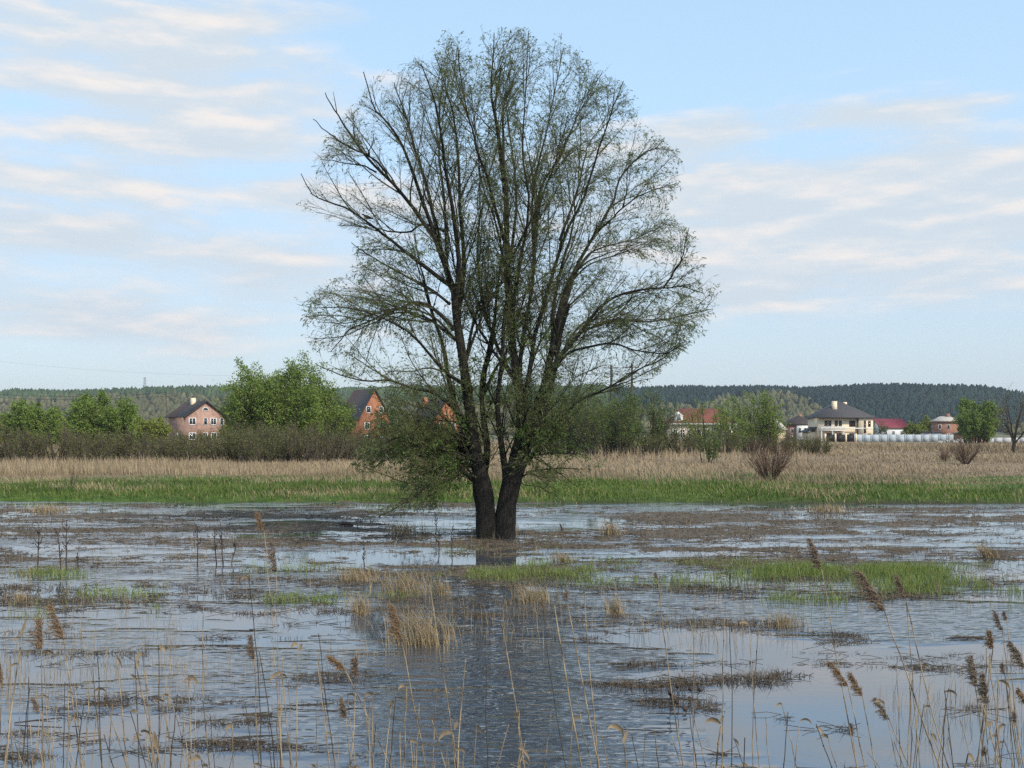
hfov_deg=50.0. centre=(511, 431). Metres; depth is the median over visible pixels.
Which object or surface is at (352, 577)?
straw tuft
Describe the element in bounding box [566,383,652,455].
willow tree
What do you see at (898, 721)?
reed
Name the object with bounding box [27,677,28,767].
reed
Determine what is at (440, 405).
orange house
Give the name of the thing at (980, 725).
reed
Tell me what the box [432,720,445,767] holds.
reed
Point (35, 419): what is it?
willow bush
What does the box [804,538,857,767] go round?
reed
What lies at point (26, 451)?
thicket shrub
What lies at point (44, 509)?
straw tuft
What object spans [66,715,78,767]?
reed
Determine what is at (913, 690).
reed
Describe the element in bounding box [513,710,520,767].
reed
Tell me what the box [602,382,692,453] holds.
willow tree
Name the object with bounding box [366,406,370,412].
window
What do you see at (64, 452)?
thicket shrub
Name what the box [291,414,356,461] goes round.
thicket shrub
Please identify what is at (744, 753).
reed
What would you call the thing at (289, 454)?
thicket shrub
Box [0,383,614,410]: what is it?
pine forest
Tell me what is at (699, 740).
reed
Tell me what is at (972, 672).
reed
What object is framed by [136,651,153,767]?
reed
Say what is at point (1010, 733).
reed
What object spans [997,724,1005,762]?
reed
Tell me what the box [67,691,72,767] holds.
reed
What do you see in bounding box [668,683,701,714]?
burr plant
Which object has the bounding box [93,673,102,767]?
reed
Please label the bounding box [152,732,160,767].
reed
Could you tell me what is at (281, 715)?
reed
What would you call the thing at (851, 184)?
sky
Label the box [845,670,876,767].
reed
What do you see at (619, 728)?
reed
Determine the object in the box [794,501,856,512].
straw tuft
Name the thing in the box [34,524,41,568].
dead weed
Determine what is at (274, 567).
reed
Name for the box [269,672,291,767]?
reed
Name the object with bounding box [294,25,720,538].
willow tree
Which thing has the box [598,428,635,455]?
thicket shrub
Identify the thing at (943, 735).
reed
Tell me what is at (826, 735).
reed
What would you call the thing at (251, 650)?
reed
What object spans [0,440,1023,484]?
dry field grass
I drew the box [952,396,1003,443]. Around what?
round tree
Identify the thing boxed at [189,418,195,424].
window
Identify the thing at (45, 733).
reed
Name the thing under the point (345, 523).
driftwood
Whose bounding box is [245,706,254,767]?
reed
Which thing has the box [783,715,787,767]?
reed
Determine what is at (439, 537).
dead weed
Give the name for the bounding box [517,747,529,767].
reed
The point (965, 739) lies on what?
reed
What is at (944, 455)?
bare bush
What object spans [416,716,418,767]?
reed
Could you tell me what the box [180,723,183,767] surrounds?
reed
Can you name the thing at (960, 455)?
bare bush
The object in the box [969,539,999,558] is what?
straw tuft
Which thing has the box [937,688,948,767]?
reed
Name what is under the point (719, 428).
willow tree
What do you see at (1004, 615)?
reed
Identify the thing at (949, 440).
rubble heap
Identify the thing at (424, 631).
straw tuft
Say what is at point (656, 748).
reed
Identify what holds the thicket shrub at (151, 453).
on the ground at (619, 499)
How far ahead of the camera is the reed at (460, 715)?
6.84 m
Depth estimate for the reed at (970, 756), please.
6.50 m
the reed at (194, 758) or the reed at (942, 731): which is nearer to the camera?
the reed at (194, 758)
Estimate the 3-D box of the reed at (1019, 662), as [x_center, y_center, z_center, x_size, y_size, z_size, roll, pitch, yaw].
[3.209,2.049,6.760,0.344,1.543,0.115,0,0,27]
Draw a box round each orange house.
[347,389,389,443]
[411,397,458,431]
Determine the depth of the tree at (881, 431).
299.57 m
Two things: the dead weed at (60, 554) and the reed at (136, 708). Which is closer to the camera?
the reed at (136, 708)
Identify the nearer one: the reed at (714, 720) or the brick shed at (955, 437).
the reed at (714, 720)
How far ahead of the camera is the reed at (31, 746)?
6.79 m
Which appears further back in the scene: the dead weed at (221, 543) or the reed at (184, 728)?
the dead weed at (221, 543)
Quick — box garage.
[800,427,816,441]
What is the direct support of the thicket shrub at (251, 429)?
on the ground at (619, 499)
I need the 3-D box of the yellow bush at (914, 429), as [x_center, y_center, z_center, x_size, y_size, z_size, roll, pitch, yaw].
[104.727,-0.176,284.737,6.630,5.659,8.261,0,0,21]
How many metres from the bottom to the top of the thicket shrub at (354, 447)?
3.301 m
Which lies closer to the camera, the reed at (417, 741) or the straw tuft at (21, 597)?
the reed at (417, 741)
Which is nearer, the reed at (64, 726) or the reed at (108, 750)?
the reed at (108, 750)
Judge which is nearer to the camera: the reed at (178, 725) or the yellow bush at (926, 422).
the reed at (178, 725)
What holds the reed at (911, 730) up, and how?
in the water
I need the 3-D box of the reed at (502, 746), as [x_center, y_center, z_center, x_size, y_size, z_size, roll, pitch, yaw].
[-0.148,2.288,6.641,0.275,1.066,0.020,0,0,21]
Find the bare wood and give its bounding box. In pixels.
[0,388,1023,434]
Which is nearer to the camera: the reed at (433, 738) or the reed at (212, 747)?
the reed at (433, 738)
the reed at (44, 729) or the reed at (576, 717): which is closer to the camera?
the reed at (44, 729)
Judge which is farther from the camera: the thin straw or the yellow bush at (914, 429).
the yellow bush at (914, 429)
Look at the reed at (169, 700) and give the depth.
7.19 m
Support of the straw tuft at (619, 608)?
in the water
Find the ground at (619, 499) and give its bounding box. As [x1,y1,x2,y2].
[0,401,1023,504]
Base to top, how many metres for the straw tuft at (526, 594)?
0.408 m
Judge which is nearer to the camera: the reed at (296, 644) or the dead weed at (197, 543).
the reed at (296, 644)
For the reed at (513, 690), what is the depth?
7.54 m
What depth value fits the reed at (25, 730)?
7.78 m
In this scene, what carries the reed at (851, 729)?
in the water
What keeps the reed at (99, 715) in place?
in the water
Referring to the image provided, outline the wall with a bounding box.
[985,438,1023,441]
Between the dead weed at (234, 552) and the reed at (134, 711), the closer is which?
the reed at (134, 711)
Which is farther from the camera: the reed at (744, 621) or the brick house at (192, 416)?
the brick house at (192, 416)
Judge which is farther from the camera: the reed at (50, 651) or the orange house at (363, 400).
the orange house at (363, 400)
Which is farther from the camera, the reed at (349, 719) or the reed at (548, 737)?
the reed at (548, 737)
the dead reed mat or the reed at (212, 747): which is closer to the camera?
the reed at (212, 747)
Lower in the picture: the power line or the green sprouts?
the green sprouts
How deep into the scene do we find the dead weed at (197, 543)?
22.30 m
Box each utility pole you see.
[166,393,166,424]
[604,365,615,403]
[625,364,637,395]
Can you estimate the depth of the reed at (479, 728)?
8.24 m
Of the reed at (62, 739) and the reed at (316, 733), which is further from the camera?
the reed at (62, 739)
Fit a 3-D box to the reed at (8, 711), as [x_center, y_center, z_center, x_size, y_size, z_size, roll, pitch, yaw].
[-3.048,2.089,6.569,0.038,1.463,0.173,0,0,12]
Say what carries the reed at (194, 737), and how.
in the water
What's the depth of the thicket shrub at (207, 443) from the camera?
85.35 m
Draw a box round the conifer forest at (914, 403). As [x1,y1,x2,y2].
[605,382,1023,431]
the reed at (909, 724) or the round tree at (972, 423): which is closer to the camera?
the reed at (909, 724)
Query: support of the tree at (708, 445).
on the ground at (619, 499)
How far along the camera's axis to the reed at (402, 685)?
6.99 m
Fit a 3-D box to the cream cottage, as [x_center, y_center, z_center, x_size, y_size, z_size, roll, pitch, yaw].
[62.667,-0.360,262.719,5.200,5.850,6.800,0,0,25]
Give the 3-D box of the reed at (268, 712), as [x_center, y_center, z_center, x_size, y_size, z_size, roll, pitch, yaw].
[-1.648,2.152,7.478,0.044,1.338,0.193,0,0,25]
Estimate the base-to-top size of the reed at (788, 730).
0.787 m
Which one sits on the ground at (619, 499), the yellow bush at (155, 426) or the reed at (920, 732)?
the yellow bush at (155, 426)
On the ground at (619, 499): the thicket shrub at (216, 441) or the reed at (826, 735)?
the thicket shrub at (216, 441)
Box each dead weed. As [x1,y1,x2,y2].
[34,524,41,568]
[54,528,63,569]
[62,520,69,570]
[193,522,200,564]
[212,528,217,563]
[218,522,223,564]
[231,543,236,562]
[362,544,365,568]
[437,528,440,551]
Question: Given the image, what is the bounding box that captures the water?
[0,501,1023,767]
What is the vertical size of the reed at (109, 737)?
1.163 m
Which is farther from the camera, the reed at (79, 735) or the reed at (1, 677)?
the reed at (79, 735)
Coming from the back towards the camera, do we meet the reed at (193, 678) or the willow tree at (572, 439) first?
the willow tree at (572, 439)
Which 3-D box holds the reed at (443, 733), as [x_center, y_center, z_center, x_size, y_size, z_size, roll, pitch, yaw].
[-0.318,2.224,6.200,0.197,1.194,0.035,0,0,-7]
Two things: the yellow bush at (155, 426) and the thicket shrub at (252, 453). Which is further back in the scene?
the yellow bush at (155, 426)
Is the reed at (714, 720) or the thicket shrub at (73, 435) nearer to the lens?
the reed at (714, 720)
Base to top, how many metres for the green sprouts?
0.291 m
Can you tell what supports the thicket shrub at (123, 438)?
on the ground at (619, 499)
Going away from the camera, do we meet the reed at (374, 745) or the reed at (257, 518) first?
the reed at (374, 745)
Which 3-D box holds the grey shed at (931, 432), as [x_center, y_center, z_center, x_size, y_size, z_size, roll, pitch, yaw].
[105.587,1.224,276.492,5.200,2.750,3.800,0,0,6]
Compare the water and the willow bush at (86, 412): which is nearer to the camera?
the water
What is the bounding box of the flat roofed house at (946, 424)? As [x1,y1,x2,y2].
[929,414,958,434]
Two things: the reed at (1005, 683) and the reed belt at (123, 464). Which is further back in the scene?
the reed belt at (123, 464)
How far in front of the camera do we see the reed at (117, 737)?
6.67 m
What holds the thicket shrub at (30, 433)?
on the ground at (619, 499)
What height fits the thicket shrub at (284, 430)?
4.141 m
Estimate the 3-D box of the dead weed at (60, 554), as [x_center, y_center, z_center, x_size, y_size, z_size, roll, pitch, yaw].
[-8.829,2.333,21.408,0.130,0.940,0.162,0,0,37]
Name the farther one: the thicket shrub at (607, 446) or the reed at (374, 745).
the thicket shrub at (607, 446)
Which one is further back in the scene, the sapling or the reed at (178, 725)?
the sapling
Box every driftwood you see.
[14,717,61,723]
[339,521,352,525]
[945,636,982,638]
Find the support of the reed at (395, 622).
in the water
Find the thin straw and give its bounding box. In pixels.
[0,497,1023,767]
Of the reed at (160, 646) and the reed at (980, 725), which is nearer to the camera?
the reed at (980, 725)
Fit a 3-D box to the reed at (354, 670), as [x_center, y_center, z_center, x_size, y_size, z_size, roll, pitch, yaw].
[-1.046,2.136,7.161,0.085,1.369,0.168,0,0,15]
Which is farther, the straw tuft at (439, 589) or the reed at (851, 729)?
the straw tuft at (439, 589)
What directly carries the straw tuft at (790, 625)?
in the water
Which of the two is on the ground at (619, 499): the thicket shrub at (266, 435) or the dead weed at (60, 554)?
the thicket shrub at (266, 435)
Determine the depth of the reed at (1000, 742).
7.08 m
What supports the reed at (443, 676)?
in the water
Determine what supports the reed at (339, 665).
in the water
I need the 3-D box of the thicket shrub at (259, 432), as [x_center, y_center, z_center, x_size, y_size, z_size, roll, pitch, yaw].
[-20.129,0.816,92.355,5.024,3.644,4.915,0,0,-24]
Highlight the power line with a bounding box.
[0,396,183,402]
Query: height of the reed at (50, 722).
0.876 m
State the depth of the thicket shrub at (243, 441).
87.72 m
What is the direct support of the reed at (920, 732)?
in the water
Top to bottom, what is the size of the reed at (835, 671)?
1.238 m
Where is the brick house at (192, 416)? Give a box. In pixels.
[162,398,225,442]
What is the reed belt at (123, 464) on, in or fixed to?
on the ground at (619, 499)
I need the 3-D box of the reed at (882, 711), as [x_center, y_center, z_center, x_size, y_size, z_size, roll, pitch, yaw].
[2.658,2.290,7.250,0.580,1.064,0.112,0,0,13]
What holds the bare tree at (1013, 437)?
on the ground at (619, 499)
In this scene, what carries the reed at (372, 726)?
in the water
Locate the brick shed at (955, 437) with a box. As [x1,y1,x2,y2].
[951,432,982,441]
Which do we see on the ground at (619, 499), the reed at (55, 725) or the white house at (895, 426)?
the white house at (895, 426)
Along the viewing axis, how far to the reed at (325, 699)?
7.44 m
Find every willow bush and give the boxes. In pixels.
[0,396,68,445]
[58,388,142,447]
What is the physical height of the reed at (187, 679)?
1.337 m
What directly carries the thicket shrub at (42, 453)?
on the ground at (619, 499)
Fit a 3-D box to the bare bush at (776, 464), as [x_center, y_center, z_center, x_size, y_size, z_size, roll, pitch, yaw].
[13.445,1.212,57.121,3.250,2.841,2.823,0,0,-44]
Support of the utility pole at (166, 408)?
on the ground at (619, 499)
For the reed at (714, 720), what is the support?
in the water
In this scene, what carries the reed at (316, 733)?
in the water
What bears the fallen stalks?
on the water
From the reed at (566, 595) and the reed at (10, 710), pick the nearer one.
the reed at (566, 595)
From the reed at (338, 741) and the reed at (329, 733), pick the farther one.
the reed at (338, 741)
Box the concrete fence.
[854,434,952,441]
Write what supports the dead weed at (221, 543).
in the water
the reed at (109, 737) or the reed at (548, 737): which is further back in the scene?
the reed at (548, 737)
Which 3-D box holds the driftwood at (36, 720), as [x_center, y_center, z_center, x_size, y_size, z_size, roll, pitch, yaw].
[-4.391,2.673,10.171,0.424,0.046,0.016,0,0,-7]
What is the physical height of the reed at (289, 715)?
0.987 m
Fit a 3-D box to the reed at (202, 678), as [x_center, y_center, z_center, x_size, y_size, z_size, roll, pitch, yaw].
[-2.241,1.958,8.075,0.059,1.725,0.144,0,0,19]
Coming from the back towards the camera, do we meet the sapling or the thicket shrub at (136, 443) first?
the thicket shrub at (136, 443)
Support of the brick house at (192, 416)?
on the ground at (619, 499)
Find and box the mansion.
[663,409,736,442]
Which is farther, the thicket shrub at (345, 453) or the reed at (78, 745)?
the thicket shrub at (345, 453)
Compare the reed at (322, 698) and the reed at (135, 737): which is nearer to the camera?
the reed at (135, 737)
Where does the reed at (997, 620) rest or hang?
in the water
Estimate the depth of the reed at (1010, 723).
7.10 m
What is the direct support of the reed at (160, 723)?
in the water
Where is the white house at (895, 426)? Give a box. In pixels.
[873,419,907,434]
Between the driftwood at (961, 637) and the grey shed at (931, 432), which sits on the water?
the driftwood at (961, 637)
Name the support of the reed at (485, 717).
in the water
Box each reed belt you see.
[0,448,566,474]
[576,445,807,462]
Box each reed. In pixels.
[0,661,6,733]
[4,647,20,767]
[6,656,9,767]
[8,720,24,767]
[10,656,12,767]
[13,618,26,767]
[21,687,29,767]
[27,610,45,767]
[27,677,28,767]
[29,697,39,766]
[30,724,32,767]
[33,689,53,767]
[37,694,55,767]
[42,601,82,767]
[43,731,50,767]
[44,650,54,767]
[50,688,59,767]
[55,713,70,766]
[63,685,64,767]
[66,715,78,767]
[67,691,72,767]
[74,684,81,757]
[75,705,83,767]
[75,720,81,767]
[84,680,90,767]
[91,689,98,767]
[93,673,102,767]
[95,687,105,765]
[97,658,101,767]
[104,735,113,767]
[106,704,126,767]
[109,704,112,767]
[116,658,127,767]
[130,660,155,765]
[130,709,146,767]
[132,729,151,767]
[134,650,139,767]
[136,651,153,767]
[144,698,149,767]
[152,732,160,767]
[154,699,164,767]
[157,644,165,767]
[161,694,168,767]
[162,694,171,766]
[167,688,189,764]
[169,656,170,749]
[170,694,177,767]
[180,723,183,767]
[181,692,189,767]
[183,678,190,767]
[188,675,197,767]
[189,756,207,767]
[194,709,195,767]
[202,582,209,767]
[210,717,214,767]
[225,724,233,767]
[241,575,261,767]
[245,634,260,767]
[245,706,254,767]
[254,511,281,766]
[259,652,274,767]
[263,537,277,767]
[267,715,271,766]
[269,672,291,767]
[279,674,286,767]
[280,658,282,765]
[288,683,290,765]
[291,642,301,767]
[316,716,316,750]
[317,654,329,762]
[317,664,329,767]
[318,634,334,765]
[325,732,335,767]
[326,655,390,767]
[337,696,349,767]
[337,717,339,767]
[347,692,357,763]
[348,653,358,767]
[364,692,374,765]
[368,694,369,767]
[372,695,373,767]
[372,725,375,765]
[384,700,393,767]
[386,602,425,767]
[389,697,406,767]
[398,684,406,767]
[410,739,416,767]
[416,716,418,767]
[429,584,455,767]
[432,706,435,767]
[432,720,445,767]
[438,721,464,767]
[457,658,465,767]
[473,725,481,767]
[485,666,487,767]
[496,724,508,767]
[500,613,524,767]
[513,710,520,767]
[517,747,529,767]
[539,599,566,767]
[544,709,551,767]
[554,606,581,767]
[562,588,599,767]
[570,716,579,767]
[576,698,591,767]
[584,596,599,764]
[608,724,627,767]
[653,572,683,767]
[654,729,658,767]
[690,716,696,767]
[692,608,694,767]
[693,715,705,766]
[705,716,723,767]
[721,624,724,767]
[729,624,732,766]
[733,737,744,767]
[740,620,759,766]
[743,738,744,767]
[752,632,758,767]
[765,717,769,767]
[775,703,796,767]
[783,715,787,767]
[794,718,811,767]
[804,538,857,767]
[816,724,831,767]
[821,734,837,767]
[824,661,864,767]
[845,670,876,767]
[847,723,857,766]
[850,568,939,767]
[870,698,910,767]
[875,699,897,767]
[892,572,948,767]
[897,680,901,765]
[906,604,920,767]
[907,681,911,767]
[909,672,911,766]
[913,663,928,767]
[916,705,929,767]
[930,730,944,767]
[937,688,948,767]
[942,698,946,767]
[944,690,956,767]
[960,720,974,767]
[963,655,999,766]
[964,753,973,767]
[973,670,989,767]
[975,687,983,767]
[977,629,994,767]
[980,746,987,767]
[982,649,986,767]
[986,721,1000,767]
[989,653,1001,767]
[990,610,1019,765]
[995,680,1010,767]
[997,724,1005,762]
[997,740,1014,767]
[999,662,1019,767]
[1000,610,1021,767]
[1004,639,1023,669]
[1004,673,1014,766]
[1009,693,1012,767]
[1011,710,1023,767]
[1015,686,1023,704]
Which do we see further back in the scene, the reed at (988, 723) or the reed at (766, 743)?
the reed at (766, 743)
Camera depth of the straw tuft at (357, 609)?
16.22 m
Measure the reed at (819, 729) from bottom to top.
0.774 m
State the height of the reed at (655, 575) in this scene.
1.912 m
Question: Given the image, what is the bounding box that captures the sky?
[0,0,1023,391]
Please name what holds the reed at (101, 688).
in the water
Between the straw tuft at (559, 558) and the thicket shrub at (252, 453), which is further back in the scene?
the thicket shrub at (252, 453)
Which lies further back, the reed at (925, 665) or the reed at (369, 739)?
the reed at (925, 665)
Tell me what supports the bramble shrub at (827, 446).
on the ground at (619, 499)
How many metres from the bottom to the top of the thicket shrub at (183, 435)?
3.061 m
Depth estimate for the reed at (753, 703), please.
7.53 m
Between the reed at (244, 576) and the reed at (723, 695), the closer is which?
the reed at (723, 695)
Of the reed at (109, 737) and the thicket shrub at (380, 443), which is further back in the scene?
the thicket shrub at (380, 443)
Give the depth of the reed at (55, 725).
7.41 m
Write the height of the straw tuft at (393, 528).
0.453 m
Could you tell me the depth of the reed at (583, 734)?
6.74 m
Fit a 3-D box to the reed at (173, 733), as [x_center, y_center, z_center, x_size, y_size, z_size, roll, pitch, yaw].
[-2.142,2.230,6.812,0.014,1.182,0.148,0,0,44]
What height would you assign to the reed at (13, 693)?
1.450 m
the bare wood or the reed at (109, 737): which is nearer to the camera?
the reed at (109, 737)
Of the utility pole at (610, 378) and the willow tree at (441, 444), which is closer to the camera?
the willow tree at (441, 444)
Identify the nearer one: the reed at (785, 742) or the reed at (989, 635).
the reed at (989, 635)
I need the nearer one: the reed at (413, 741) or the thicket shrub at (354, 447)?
the reed at (413, 741)
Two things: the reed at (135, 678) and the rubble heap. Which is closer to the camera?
the reed at (135, 678)
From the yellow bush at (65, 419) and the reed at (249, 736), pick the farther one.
the yellow bush at (65, 419)
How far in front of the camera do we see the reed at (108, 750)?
6.87 m
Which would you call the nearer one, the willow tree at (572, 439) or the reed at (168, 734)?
the reed at (168, 734)
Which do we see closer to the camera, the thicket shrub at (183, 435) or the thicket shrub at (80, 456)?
the thicket shrub at (80, 456)
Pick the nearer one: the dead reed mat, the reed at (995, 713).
the reed at (995, 713)
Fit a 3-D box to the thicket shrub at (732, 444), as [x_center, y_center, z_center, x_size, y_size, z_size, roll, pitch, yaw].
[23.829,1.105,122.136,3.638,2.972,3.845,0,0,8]
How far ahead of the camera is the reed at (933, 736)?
7.98 m
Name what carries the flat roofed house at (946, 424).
on the ground at (619, 499)
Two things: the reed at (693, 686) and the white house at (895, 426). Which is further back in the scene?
the white house at (895, 426)
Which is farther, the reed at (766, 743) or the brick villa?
the brick villa
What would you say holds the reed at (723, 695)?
in the water
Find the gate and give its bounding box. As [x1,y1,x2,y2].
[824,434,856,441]
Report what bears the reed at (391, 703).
in the water
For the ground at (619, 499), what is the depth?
51.25 m
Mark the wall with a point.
(1004, 440)
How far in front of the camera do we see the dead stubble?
18.97 m
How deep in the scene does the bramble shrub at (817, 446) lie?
119.44 m
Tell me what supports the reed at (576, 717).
in the water
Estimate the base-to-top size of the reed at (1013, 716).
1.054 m
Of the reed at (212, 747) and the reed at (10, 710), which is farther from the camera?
the reed at (10, 710)
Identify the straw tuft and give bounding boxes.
[11,587,26,601]
[14,502,84,512]
[328,565,386,584]
[343,588,374,614]
[357,597,461,649]
[370,565,447,595]
[382,519,428,534]
[425,577,453,595]
[502,581,569,603]
[546,551,579,561]
[593,520,624,534]
[602,595,628,614]
[757,608,808,628]
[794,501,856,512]
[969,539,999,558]
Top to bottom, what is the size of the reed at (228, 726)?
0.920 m
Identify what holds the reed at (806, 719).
in the water
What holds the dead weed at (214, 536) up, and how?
in the water
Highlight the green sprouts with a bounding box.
[1,540,1023,620]
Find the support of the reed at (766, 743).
in the water
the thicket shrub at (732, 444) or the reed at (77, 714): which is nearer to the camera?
the reed at (77, 714)
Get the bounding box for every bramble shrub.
[766,434,797,453]
[784,432,813,453]
[795,435,824,453]
[806,436,832,453]
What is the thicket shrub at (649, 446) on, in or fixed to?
on the ground at (619, 499)
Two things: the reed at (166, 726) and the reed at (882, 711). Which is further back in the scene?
the reed at (882, 711)
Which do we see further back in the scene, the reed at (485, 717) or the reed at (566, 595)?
the reed at (485, 717)
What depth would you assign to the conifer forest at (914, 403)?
1115.30 m
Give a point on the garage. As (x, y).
(805, 432)
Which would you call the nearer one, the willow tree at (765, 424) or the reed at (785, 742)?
the reed at (785, 742)
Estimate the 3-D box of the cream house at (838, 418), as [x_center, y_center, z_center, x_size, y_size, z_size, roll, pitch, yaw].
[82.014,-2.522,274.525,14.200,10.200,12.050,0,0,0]
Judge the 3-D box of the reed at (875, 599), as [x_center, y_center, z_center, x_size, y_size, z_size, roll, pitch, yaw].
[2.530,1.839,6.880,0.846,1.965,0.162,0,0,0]
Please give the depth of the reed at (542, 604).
8.18 m
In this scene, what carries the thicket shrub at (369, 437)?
on the ground at (619, 499)
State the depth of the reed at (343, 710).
7.20 m
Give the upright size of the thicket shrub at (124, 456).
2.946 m
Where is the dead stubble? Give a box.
[0,498,1023,767]
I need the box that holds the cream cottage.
[775,419,787,441]
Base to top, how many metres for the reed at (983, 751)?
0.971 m
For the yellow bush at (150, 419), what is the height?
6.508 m
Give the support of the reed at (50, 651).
in the water
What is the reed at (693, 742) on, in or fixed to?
in the water
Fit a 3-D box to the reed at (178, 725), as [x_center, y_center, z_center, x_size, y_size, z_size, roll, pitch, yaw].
[-2.015,2.200,6.817,0.244,1.240,0.023,0,0,-22]
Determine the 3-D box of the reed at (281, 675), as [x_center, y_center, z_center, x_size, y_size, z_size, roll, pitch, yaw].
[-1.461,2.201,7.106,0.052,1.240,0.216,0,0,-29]
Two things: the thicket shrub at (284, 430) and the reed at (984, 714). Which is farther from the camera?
the thicket shrub at (284, 430)
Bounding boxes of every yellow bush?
[56,416,71,440]
[132,415,156,442]
[134,415,172,443]
[218,422,234,438]
[902,421,928,434]
[918,415,930,430]
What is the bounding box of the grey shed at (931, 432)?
[918,431,943,434]
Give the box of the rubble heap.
[937,438,976,442]
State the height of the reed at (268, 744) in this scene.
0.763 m
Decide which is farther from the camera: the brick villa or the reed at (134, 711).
the brick villa
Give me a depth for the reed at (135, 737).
7.00 m
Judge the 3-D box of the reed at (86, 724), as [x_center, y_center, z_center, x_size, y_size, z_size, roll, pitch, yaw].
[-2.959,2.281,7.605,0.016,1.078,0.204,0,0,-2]
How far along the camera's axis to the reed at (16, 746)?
7.60 m
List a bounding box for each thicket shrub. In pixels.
[0,423,45,461]
[0,426,48,458]
[10,433,65,460]
[29,423,90,461]
[47,425,96,458]
[64,430,122,461]
[80,429,138,460]
[90,423,153,459]
[115,429,154,457]
[125,431,179,461]
[141,435,187,460]
[149,432,210,461]
[168,428,218,457]
[169,428,228,461]
[196,421,255,462]
[217,416,276,442]
[218,430,266,460]
[226,430,286,462]
[244,421,295,460]
[253,422,309,460]
[257,418,313,453]
[267,420,328,462]
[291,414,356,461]
[292,426,334,460]
[317,430,356,453]
[323,435,365,460]
[340,426,392,461]
[354,426,389,450]
[363,437,402,459]
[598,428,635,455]
[632,428,669,454]
[664,425,700,454]
[712,430,740,453]
[731,429,766,453]
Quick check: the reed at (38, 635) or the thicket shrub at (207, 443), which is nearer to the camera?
the reed at (38, 635)
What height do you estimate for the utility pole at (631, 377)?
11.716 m
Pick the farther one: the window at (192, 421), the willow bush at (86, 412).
the window at (192, 421)
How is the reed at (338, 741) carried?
in the water
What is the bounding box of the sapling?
[65,464,79,488]
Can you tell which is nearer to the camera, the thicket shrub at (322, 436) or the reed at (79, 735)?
the reed at (79, 735)
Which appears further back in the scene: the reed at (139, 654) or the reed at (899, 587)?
the reed at (139, 654)
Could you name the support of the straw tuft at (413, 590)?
in the water
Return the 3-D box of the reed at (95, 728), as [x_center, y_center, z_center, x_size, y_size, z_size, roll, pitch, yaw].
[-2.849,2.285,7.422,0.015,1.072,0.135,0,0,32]
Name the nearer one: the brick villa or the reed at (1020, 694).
the reed at (1020, 694)
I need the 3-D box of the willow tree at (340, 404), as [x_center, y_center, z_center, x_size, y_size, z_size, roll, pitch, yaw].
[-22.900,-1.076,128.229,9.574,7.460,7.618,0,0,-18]
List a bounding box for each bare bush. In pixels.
[739,431,796,479]
[938,447,951,461]
[944,437,982,463]
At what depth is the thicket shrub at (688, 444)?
117.58 m
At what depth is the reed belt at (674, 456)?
97.22 m
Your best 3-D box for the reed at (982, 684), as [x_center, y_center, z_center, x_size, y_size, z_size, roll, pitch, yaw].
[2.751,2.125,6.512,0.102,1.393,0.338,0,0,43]
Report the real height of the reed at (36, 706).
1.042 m
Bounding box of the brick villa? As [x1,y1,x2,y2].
[783,414,807,440]
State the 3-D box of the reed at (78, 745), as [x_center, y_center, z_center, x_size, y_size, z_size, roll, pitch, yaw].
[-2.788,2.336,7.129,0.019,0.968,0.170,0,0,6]
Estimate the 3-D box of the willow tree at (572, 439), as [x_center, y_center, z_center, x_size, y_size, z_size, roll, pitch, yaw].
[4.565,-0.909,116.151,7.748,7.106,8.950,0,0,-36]
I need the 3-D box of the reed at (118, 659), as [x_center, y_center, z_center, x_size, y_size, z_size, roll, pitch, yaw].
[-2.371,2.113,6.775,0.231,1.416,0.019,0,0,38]
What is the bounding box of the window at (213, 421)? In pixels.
[210,418,216,424]
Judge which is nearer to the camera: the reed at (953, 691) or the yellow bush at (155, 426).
the reed at (953, 691)
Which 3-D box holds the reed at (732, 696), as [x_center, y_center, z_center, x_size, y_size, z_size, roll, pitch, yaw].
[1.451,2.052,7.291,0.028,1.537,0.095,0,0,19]
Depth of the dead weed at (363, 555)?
21.53 m
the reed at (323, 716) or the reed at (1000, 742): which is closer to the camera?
the reed at (323, 716)
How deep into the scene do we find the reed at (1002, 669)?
7.22 m
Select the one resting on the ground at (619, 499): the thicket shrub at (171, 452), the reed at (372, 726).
the thicket shrub at (171, 452)
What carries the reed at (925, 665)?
in the water
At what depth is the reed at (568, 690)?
6.78 m
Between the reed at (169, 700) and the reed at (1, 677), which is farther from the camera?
the reed at (169, 700)
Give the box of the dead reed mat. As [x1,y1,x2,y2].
[0,501,1023,627]
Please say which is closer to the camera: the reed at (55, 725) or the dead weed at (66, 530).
the reed at (55, 725)
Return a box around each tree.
[212,350,360,448]
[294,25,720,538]
[302,393,358,449]
[528,390,600,454]
[554,389,611,452]
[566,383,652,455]
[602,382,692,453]
[678,395,749,452]
[693,426,724,462]
[710,388,790,451]
[873,419,888,434]
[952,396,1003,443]
[983,385,1023,452]
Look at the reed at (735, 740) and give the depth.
7.69 m
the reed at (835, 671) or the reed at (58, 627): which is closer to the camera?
the reed at (58, 627)
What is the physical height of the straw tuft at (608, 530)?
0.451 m
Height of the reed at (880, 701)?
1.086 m
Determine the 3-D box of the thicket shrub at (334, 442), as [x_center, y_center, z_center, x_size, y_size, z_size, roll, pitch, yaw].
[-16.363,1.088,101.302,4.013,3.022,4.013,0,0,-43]
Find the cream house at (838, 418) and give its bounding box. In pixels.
[805,401,875,441]
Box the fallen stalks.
[0,501,1023,767]

